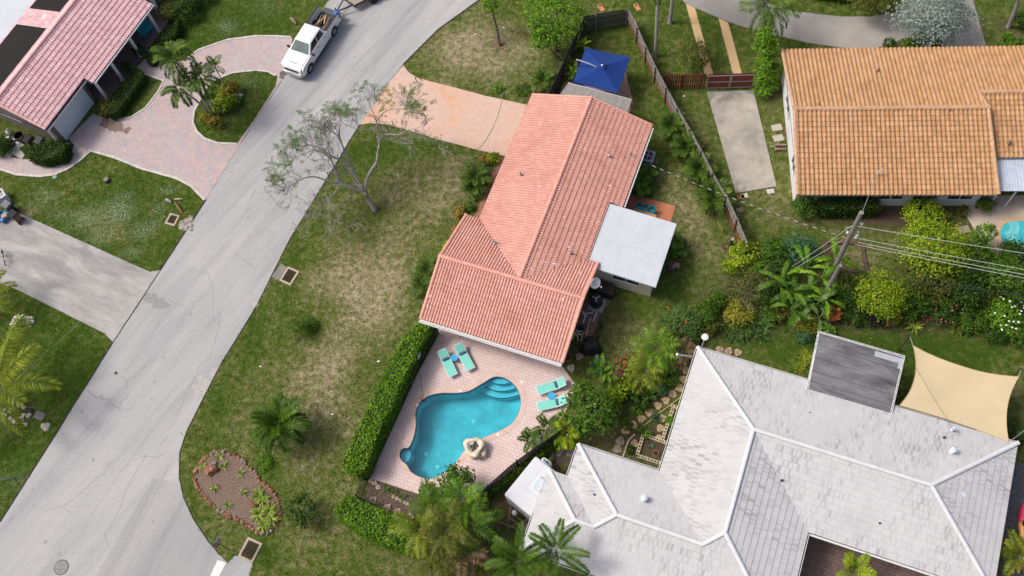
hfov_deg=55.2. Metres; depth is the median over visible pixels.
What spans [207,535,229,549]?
stop sign
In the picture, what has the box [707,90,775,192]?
parking slab
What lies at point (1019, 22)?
dark shrub
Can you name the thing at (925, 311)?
round shrub
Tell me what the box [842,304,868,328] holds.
shrub
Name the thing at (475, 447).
rock fountain
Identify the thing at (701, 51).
bushy tree
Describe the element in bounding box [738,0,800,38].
royal palm
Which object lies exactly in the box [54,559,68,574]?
manhole cover
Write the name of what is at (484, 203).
leaf litter
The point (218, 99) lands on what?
shrub
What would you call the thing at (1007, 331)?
mixed shrub
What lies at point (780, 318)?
shrub
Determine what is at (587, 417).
mango tree
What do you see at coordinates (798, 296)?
banana plant
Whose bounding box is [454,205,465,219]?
croton shrub
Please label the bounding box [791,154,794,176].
window
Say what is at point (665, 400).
stepping stone
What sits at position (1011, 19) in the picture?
coconut palm
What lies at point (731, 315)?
garden shrub
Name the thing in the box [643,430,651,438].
garden herb
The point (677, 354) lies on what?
eave lamp pipe
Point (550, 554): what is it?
christmas palm
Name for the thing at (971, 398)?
shade sail
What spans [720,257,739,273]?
lime shrub
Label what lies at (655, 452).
flower pot
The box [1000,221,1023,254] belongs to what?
neighbour pool water
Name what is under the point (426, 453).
pool drain
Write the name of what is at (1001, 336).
shrub
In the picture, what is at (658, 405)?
stepping stone
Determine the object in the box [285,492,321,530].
citrus tree
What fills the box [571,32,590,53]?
ginger plant
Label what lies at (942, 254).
overhead wire
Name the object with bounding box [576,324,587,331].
pool pump
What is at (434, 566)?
areca palm
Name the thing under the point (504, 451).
pool deck
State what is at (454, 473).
broadleaf shrub
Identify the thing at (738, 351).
stepping stone
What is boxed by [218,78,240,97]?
croton shrub
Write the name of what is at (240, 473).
spider lily
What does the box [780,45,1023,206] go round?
orange house
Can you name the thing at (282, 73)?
oil stain
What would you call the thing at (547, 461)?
white tank
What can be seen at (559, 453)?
garden stone
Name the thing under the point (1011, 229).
neighbour pool steps
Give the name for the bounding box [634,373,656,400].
elephant ear
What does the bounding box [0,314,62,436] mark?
coconut palm
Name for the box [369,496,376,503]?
stepping stone
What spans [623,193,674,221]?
terracotta patio
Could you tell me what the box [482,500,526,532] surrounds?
fence
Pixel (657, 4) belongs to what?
coconut palm
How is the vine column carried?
on the ground at (618, 308)
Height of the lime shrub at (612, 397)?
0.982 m
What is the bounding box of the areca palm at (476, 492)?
[441,476,489,527]
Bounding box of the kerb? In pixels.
[0,35,290,200]
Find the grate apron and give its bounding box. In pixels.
[272,264,286,279]
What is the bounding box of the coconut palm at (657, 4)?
[653,0,662,57]
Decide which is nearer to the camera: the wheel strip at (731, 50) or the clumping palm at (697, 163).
the clumping palm at (697, 163)
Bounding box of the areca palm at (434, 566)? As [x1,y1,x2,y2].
[408,531,464,575]
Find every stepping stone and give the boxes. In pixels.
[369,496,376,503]
[383,504,390,510]
[567,364,574,371]
[575,353,583,360]
[612,444,621,452]
[616,436,624,444]
[621,426,629,433]
[630,420,636,428]
[631,439,637,446]
[637,415,645,422]
[645,409,652,416]
[654,402,661,409]
[657,424,663,431]
[660,414,665,421]
[661,396,669,404]
[669,390,676,397]
[675,384,683,391]
[679,375,687,383]
[682,366,689,373]
[716,346,723,352]
[724,347,731,354]
[734,348,741,356]
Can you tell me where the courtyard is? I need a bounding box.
[798,535,927,575]
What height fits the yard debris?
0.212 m
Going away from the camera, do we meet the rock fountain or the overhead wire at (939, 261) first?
the overhead wire at (939, 261)
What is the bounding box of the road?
[0,0,476,575]
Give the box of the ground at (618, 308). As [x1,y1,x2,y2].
[0,0,1023,575]
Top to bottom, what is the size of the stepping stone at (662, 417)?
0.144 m
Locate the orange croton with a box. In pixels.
[823,304,842,321]
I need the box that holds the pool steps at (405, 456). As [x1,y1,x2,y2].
[401,378,519,466]
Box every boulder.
[204,465,218,476]
[249,500,259,507]
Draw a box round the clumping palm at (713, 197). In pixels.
[692,177,735,215]
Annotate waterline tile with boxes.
[400,377,520,477]
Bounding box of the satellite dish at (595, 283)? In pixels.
[590,278,601,288]
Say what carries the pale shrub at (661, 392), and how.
on the ground at (618, 308)
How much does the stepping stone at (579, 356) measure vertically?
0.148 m
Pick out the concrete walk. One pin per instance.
(17, 152)
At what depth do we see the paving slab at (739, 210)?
69.55 m
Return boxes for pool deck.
[371,329,574,503]
[965,195,1023,266]
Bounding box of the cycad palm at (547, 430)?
[530,413,560,443]
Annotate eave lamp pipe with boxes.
[676,353,692,357]
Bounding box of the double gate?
[706,73,754,88]
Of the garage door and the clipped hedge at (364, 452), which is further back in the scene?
the garage door
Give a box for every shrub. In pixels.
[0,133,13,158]
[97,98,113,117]
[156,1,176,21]
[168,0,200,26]
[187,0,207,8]
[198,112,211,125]
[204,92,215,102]
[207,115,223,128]
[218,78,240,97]
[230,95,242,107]
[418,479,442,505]
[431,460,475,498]
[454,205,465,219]
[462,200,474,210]
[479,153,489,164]
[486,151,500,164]
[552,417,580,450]
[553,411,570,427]
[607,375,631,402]
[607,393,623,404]
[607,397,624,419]
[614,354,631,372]
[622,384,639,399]
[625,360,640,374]
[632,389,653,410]
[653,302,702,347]
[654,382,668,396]
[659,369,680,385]
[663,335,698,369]
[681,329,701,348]
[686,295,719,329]
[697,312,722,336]
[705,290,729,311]
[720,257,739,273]
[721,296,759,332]
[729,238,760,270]
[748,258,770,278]
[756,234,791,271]
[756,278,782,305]
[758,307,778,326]
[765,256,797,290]
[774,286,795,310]
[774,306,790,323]
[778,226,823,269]
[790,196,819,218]
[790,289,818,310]
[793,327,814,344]
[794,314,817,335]
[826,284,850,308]
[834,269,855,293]
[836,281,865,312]
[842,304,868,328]
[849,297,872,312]
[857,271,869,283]
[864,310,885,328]
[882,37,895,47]
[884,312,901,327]
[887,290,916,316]
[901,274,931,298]
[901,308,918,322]
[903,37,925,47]
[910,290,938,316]
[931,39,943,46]
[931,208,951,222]
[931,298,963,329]
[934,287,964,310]
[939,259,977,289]
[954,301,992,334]
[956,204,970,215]
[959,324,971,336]
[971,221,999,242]
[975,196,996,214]
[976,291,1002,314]
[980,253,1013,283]
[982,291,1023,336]
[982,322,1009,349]
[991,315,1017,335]
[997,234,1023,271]
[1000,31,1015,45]
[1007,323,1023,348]
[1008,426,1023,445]
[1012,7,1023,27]
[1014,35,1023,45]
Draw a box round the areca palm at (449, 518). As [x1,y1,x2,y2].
[418,497,479,564]
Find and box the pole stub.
[824,264,841,292]
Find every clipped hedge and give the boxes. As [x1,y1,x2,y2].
[333,494,419,556]
[341,322,436,479]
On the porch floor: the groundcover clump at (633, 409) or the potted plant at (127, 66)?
the potted plant at (127, 66)
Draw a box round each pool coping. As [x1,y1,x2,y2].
[394,371,525,483]
[995,216,1023,258]
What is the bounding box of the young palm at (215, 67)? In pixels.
[202,54,225,87]
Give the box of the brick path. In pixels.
[474,157,504,217]
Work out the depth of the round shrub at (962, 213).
67.49 m
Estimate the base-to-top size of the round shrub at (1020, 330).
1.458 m
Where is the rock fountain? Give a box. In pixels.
[463,437,486,459]
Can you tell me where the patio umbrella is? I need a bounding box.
[572,47,629,92]
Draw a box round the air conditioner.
[640,149,655,167]
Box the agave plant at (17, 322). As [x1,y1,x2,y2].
[6,315,27,334]
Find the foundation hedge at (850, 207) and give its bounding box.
[813,196,881,219]
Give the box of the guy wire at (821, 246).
[792,226,850,266]
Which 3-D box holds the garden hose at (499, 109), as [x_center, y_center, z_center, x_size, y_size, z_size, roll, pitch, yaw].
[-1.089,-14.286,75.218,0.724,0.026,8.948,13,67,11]
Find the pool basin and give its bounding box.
[399,376,520,478]
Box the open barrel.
[13,131,24,143]
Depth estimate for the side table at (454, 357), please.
66.24 m
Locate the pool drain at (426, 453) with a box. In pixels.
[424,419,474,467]
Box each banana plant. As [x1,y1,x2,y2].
[756,261,814,332]
[787,235,856,318]
[790,273,837,334]
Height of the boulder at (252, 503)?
0.494 m
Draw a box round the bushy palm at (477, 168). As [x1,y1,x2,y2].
[459,160,494,195]
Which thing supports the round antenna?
on the white tiled house at (765, 471)
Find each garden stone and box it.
[555,448,563,456]
[566,447,574,456]
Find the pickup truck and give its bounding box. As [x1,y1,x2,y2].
[281,6,341,77]
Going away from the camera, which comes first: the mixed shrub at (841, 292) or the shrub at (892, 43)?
the mixed shrub at (841, 292)
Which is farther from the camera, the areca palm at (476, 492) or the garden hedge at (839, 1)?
the garden hedge at (839, 1)
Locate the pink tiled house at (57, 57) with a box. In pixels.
[0,0,160,141]
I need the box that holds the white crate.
[0,188,10,203]
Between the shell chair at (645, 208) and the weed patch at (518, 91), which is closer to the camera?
the shell chair at (645, 208)
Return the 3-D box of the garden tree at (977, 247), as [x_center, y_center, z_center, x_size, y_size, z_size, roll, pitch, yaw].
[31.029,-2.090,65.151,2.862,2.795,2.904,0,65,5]
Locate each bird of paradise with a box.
[586,353,620,387]
[587,354,602,377]
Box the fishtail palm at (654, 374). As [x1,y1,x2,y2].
[623,347,668,394]
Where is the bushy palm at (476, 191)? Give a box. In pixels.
[461,175,487,199]
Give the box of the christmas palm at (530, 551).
[483,522,549,575]
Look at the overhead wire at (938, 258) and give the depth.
60.06 m
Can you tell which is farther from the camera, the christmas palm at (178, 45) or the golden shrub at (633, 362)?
the christmas palm at (178, 45)
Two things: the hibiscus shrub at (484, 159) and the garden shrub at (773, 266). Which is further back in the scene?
the hibiscus shrub at (484, 159)
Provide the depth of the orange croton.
64.91 m
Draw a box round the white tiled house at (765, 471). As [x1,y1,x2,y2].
[519,331,1019,575]
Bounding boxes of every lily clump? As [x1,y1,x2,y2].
[789,347,812,374]
[906,320,922,334]
[949,323,963,335]
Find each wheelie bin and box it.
[0,199,18,211]
[6,209,24,224]
[21,133,34,146]
[33,135,44,144]
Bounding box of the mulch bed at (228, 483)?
[195,452,278,532]
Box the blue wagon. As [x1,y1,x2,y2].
[0,210,9,222]
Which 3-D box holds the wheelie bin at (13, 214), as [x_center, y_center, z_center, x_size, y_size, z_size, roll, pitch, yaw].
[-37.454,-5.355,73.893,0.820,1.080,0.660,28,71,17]
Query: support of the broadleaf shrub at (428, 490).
on the ground at (618, 308)
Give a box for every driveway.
[0,37,292,199]
[0,214,159,341]
[360,66,526,155]
[683,0,985,48]
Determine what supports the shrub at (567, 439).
on the ground at (618, 308)
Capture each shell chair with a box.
[635,202,641,209]
[642,204,648,211]
[648,206,655,213]
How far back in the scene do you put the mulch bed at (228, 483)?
64.15 m
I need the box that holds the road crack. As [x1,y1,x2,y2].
[41,55,382,542]
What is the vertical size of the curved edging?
0.090 m
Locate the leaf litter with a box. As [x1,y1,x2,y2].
[8,1,1021,575]
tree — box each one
[262,76,451,238]
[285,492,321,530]
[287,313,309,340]
[479,0,500,46]
[514,0,590,51]
[526,26,561,60]
[560,380,622,439]
[567,377,596,406]
[677,37,715,71]
[845,0,908,14]
[852,266,913,322]
[884,0,984,46]
[894,212,974,282]
[896,253,964,304]
[943,264,996,310]
[957,236,1002,271]
[982,254,1023,303]
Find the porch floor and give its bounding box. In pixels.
[89,8,168,101]
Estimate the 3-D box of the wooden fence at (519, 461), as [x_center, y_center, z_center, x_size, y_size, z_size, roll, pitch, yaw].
[2.055,10.064,62.700,10.335,1.849,0.310,-36,67,-11]
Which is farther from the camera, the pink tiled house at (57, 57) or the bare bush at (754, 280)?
the pink tiled house at (57, 57)
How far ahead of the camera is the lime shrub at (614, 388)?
63.61 m
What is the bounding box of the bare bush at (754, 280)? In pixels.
[722,258,775,313]
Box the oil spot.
[43,58,328,543]
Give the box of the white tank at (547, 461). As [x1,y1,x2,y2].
[541,457,551,467]
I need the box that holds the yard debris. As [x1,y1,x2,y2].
[174,202,182,212]
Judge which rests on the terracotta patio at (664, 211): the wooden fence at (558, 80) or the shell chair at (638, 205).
the shell chair at (638, 205)
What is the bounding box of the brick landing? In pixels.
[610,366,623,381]
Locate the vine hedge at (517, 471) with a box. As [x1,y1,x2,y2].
[479,441,557,502]
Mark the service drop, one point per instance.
(751, 205)
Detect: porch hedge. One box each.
[105,66,148,120]
[144,20,182,66]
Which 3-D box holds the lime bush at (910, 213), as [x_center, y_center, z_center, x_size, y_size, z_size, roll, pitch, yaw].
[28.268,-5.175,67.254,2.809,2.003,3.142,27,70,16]
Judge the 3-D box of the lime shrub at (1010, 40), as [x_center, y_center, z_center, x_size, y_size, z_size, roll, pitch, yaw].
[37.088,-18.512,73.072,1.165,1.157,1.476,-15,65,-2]
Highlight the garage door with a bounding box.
[53,88,94,140]
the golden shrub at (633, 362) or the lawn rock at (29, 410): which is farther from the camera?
the lawn rock at (29, 410)
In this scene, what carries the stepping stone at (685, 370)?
on the ground at (618, 308)
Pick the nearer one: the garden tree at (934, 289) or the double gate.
the garden tree at (934, 289)
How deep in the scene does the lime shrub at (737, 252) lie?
66.58 m
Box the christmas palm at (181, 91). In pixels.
[159,67,211,116]
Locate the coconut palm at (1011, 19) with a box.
[1006,0,1019,28]
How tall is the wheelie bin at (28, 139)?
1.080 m
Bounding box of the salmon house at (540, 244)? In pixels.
[418,93,676,366]
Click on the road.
(120, 420)
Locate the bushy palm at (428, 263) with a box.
[414,254,436,281]
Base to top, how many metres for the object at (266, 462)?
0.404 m
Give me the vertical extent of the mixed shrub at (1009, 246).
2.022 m
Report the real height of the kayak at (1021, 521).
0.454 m
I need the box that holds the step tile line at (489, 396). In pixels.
[406,381,517,462]
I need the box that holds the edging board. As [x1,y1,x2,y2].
[659,397,679,413]
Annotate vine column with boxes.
[751,26,781,99]
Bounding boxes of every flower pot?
[565,353,571,361]
[653,450,658,455]
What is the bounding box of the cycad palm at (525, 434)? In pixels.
[517,427,541,452]
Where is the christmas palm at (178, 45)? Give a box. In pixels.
[149,39,213,114]
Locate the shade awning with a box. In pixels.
[560,82,631,112]
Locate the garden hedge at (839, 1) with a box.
[816,0,881,3]
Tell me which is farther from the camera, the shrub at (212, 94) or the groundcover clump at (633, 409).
the shrub at (212, 94)
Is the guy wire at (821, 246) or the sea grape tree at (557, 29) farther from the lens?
the sea grape tree at (557, 29)
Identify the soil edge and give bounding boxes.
[0,0,478,554]
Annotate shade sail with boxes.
[898,335,1023,441]
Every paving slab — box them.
[33,410,45,420]
[736,207,743,212]
[741,193,748,197]
[767,189,774,193]
[771,123,782,131]
[772,134,783,141]
[957,225,970,233]
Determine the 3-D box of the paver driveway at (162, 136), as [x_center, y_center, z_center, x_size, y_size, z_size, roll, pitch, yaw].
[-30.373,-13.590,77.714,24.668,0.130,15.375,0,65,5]
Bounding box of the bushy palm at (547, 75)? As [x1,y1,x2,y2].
[530,65,557,91]
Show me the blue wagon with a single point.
(4, 218)
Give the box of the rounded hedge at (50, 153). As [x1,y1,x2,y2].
[19,137,73,168]
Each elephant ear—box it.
[629,166,657,197]
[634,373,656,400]
[638,162,647,180]
[670,232,687,257]
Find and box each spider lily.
[198,461,206,470]
[212,451,223,459]
[218,459,226,470]
[222,501,233,509]
[235,466,244,478]
[238,486,247,495]
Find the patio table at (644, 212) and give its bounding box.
[633,208,656,216]
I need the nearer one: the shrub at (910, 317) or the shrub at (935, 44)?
the shrub at (910, 317)
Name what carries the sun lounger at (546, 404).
on the pool deck at (504, 451)
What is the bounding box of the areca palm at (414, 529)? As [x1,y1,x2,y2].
[388,497,451,564]
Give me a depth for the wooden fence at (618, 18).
76.39 m
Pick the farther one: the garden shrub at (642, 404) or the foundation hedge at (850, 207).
the foundation hedge at (850, 207)
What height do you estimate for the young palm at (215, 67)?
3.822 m
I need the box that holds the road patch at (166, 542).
[97,478,221,575]
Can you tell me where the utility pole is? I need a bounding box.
[829,210,863,278]
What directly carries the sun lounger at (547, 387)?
on the pool deck at (504, 451)
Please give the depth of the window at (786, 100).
71.28 m
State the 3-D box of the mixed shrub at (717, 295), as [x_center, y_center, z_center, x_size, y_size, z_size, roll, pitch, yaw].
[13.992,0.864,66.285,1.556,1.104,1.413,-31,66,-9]
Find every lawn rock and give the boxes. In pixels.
[26,407,33,412]
[40,422,50,431]
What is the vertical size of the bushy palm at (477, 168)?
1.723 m
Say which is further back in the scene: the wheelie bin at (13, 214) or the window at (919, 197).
the wheelie bin at (13, 214)
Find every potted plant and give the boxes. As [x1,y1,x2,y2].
[120,60,132,71]
[130,43,144,55]
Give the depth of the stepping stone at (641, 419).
63.78 m
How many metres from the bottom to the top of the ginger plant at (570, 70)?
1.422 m
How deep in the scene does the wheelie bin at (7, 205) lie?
73.86 m
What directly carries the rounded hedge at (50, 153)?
on the ground at (618, 308)
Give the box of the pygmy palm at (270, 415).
[248,391,312,454]
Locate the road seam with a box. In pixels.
[83,0,420,556]
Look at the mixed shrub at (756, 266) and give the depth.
66.59 m
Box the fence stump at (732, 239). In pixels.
[728,237,734,245]
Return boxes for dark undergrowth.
[418,516,480,575]
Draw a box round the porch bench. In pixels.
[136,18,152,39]
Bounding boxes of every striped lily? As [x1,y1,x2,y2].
[249,484,265,504]
[250,504,267,522]
[254,489,271,508]
[254,516,273,534]
[259,499,278,518]
[263,509,281,526]
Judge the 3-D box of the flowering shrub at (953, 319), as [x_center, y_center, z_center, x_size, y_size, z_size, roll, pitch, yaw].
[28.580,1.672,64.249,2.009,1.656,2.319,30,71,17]
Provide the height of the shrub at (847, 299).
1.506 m
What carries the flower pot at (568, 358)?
on the ground at (618, 308)
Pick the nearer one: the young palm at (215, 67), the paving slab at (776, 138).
the paving slab at (776, 138)
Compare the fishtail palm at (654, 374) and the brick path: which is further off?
the brick path
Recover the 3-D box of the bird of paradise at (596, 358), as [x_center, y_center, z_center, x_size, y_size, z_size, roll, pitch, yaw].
[5.519,5.370,64.395,1.002,2.171,1.495,7,66,8]
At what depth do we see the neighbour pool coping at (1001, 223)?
67.41 m
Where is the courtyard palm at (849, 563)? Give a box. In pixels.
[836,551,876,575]
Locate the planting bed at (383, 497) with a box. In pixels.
[364,479,419,517]
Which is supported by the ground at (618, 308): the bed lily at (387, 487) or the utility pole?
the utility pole
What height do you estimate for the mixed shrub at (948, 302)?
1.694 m
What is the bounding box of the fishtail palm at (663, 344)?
[628,321,681,373]
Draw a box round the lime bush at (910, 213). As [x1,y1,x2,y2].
[900,196,946,229]
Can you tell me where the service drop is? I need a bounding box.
[649,164,844,237]
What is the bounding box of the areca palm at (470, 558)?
[438,529,490,575]
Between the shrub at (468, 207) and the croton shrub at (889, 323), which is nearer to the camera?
the croton shrub at (889, 323)
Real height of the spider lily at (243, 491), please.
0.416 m
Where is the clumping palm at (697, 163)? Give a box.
[680,151,718,188]
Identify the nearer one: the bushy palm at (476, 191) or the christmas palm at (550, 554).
the christmas palm at (550, 554)
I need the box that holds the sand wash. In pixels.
[192,300,258,398]
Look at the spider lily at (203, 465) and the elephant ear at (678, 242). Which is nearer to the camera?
the spider lily at (203, 465)
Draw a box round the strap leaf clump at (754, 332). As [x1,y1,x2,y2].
[720,315,774,346]
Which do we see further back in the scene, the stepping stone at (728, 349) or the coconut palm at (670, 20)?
the coconut palm at (670, 20)
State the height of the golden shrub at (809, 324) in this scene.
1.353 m
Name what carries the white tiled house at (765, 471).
on the ground at (618, 308)
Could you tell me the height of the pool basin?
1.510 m
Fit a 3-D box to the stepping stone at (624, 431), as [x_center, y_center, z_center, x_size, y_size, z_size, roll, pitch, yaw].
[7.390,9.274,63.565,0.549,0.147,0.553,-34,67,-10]
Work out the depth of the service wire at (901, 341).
60.25 m
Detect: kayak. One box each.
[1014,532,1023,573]
[1018,502,1023,537]
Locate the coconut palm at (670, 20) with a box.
[667,0,673,24]
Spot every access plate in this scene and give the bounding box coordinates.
[597,4,604,11]
[633,3,640,10]
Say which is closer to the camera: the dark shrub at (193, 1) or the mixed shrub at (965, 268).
the mixed shrub at (965, 268)
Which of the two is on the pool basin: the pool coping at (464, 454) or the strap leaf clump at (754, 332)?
the pool coping at (464, 454)
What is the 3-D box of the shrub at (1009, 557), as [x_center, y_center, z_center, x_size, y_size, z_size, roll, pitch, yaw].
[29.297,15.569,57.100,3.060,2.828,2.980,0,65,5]
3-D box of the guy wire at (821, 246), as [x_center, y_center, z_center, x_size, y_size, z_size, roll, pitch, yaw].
[19.791,-2.567,63.042,2.605,6.810,0.028,8,66,9]
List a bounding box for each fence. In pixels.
[354,328,438,512]
[480,393,606,493]
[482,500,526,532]
[548,16,584,93]
[585,9,626,31]
[627,9,747,249]
[663,73,705,88]
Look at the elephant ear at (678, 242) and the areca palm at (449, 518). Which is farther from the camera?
the elephant ear at (678, 242)
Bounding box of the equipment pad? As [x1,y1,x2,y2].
[575,298,611,337]
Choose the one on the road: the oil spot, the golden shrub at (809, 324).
the oil spot
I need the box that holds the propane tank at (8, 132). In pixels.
[5,129,11,135]
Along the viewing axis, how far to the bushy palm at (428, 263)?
68.61 m
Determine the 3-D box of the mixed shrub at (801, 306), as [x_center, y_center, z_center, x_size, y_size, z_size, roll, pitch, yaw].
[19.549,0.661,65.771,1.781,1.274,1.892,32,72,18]
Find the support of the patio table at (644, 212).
on the terracotta patio at (664, 211)
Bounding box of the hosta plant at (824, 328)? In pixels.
[821,320,835,333]
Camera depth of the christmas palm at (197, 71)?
72.67 m
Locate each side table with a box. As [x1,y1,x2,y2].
[451,354,457,361]
[547,392,554,398]
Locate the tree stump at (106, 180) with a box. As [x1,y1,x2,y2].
[103,177,109,183]
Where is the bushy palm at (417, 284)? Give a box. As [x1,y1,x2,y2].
[409,268,432,296]
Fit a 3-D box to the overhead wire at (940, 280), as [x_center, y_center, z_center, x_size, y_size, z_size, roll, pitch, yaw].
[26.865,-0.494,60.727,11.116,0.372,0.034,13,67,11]
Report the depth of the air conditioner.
71.15 m
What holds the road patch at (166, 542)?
on the road
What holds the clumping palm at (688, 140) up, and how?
on the ground at (618, 308)
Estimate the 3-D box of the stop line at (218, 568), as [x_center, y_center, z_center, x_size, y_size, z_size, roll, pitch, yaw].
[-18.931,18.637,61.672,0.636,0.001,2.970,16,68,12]
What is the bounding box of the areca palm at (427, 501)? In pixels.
[408,478,461,536]
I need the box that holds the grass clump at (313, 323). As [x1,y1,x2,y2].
[302,316,318,333]
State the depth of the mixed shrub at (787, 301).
65.51 m
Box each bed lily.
[380,484,390,493]
[391,487,400,494]
[397,493,406,500]
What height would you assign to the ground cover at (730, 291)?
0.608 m
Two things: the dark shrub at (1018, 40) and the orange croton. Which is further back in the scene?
the dark shrub at (1018, 40)
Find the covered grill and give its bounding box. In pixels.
[579,336,601,356]
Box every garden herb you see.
[625,443,633,453]
[634,424,646,434]
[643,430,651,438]
[650,413,661,422]
[665,416,673,426]
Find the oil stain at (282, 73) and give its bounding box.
[279,71,286,78]
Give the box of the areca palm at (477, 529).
[444,491,504,555]
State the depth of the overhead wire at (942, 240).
59.01 m
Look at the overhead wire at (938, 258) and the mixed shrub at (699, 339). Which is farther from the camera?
the mixed shrub at (699, 339)
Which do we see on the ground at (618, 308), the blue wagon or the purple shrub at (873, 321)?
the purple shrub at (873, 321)
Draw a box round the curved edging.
[622,434,634,456]
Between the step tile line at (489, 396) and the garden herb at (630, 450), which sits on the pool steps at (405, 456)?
the step tile line at (489, 396)
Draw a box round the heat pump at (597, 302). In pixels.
[587,293,606,312]
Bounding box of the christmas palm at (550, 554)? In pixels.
[521,518,590,575]
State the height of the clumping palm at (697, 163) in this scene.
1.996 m
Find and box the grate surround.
[178,216,192,230]
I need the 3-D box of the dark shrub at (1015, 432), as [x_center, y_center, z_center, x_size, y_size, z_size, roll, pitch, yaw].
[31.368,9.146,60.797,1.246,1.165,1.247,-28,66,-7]
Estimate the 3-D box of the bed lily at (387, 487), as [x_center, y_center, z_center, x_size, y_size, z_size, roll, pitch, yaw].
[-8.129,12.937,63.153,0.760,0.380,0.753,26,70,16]
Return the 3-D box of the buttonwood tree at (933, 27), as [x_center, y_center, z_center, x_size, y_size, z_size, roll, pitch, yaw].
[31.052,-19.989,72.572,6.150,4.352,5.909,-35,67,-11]
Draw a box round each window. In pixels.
[611,275,639,286]
[785,96,788,118]
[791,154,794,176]
[878,196,904,199]
[910,196,938,199]
[945,196,973,199]
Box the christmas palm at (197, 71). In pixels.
[185,60,221,113]
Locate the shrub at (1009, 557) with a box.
[998,529,1023,575]
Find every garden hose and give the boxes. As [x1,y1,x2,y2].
[477,62,509,148]
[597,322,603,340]
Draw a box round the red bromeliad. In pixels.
[924,315,935,321]
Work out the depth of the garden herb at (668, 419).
63.27 m
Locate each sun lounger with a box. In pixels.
[437,348,457,377]
[453,342,474,371]
[535,376,566,394]
[536,394,566,410]
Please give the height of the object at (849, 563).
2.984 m
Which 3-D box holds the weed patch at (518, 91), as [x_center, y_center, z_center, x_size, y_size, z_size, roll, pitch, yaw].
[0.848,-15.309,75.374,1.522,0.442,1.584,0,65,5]
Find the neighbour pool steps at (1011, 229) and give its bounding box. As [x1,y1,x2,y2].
[1005,221,1018,239]
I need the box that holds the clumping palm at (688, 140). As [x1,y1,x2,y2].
[669,131,702,160]
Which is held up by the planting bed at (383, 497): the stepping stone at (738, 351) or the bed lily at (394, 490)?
the bed lily at (394, 490)
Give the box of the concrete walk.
[9,142,24,158]
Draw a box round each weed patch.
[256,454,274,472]
[493,85,504,93]
[514,81,531,97]
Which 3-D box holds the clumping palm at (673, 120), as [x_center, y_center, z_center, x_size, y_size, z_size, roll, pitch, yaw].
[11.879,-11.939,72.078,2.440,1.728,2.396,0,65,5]
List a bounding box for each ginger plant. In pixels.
[559,55,578,79]
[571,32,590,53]
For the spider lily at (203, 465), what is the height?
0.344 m
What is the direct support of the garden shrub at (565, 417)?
on the ground at (618, 308)
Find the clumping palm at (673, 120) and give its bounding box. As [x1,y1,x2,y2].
[657,110,689,140]
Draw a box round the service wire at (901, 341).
[855,244,953,429]
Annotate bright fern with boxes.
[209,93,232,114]
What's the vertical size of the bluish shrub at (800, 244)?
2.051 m
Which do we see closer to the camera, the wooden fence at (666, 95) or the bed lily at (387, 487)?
the bed lily at (387, 487)
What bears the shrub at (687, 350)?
on the ground at (618, 308)
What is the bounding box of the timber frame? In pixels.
[823,240,868,273]
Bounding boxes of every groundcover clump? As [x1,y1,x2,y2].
[621,417,633,431]
[629,405,643,416]
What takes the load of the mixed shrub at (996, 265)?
on the ground at (618, 308)
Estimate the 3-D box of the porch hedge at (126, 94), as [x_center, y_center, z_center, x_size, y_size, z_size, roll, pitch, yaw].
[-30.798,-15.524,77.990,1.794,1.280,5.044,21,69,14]
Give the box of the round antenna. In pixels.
[701,334,708,347]
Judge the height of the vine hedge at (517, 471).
1.283 m
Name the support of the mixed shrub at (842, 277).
on the ground at (618, 308)
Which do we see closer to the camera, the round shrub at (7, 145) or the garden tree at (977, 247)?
the garden tree at (977, 247)
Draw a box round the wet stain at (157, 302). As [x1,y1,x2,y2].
[143,292,169,309]
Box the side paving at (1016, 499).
[999,461,1023,575]
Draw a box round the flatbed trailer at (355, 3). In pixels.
[335,0,377,10]
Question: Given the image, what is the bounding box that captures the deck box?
[591,281,615,299]
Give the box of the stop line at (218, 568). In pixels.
[210,560,225,575]
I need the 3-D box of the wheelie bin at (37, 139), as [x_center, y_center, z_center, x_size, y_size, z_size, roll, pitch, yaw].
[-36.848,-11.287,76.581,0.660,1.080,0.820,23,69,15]
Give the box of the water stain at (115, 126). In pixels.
[99,117,130,133]
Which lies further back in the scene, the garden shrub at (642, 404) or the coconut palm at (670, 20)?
the coconut palm at (670, 20)
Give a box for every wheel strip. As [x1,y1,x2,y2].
[686,4,712,75]
[719,19,741,73]
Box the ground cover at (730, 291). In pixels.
[620,251,1023,437]
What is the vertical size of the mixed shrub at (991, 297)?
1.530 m
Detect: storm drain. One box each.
[164,213,179,225]
[237,537,262,562]
[279,266,299,285]
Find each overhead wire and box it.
[844,272,1020,293]
[854,260,1022,296]
[856,244,1022,277]
[858,226,1020,252]
[858,238,1023,269]
[858,242,1023,274]
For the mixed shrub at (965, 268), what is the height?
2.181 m
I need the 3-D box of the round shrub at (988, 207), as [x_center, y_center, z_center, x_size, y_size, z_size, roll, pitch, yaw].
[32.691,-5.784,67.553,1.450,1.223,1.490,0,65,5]
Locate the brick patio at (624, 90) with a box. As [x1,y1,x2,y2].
[559,73,633,112]
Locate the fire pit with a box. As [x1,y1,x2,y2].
[667,261,679,271]
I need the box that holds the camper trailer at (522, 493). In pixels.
[505,457,555,530]

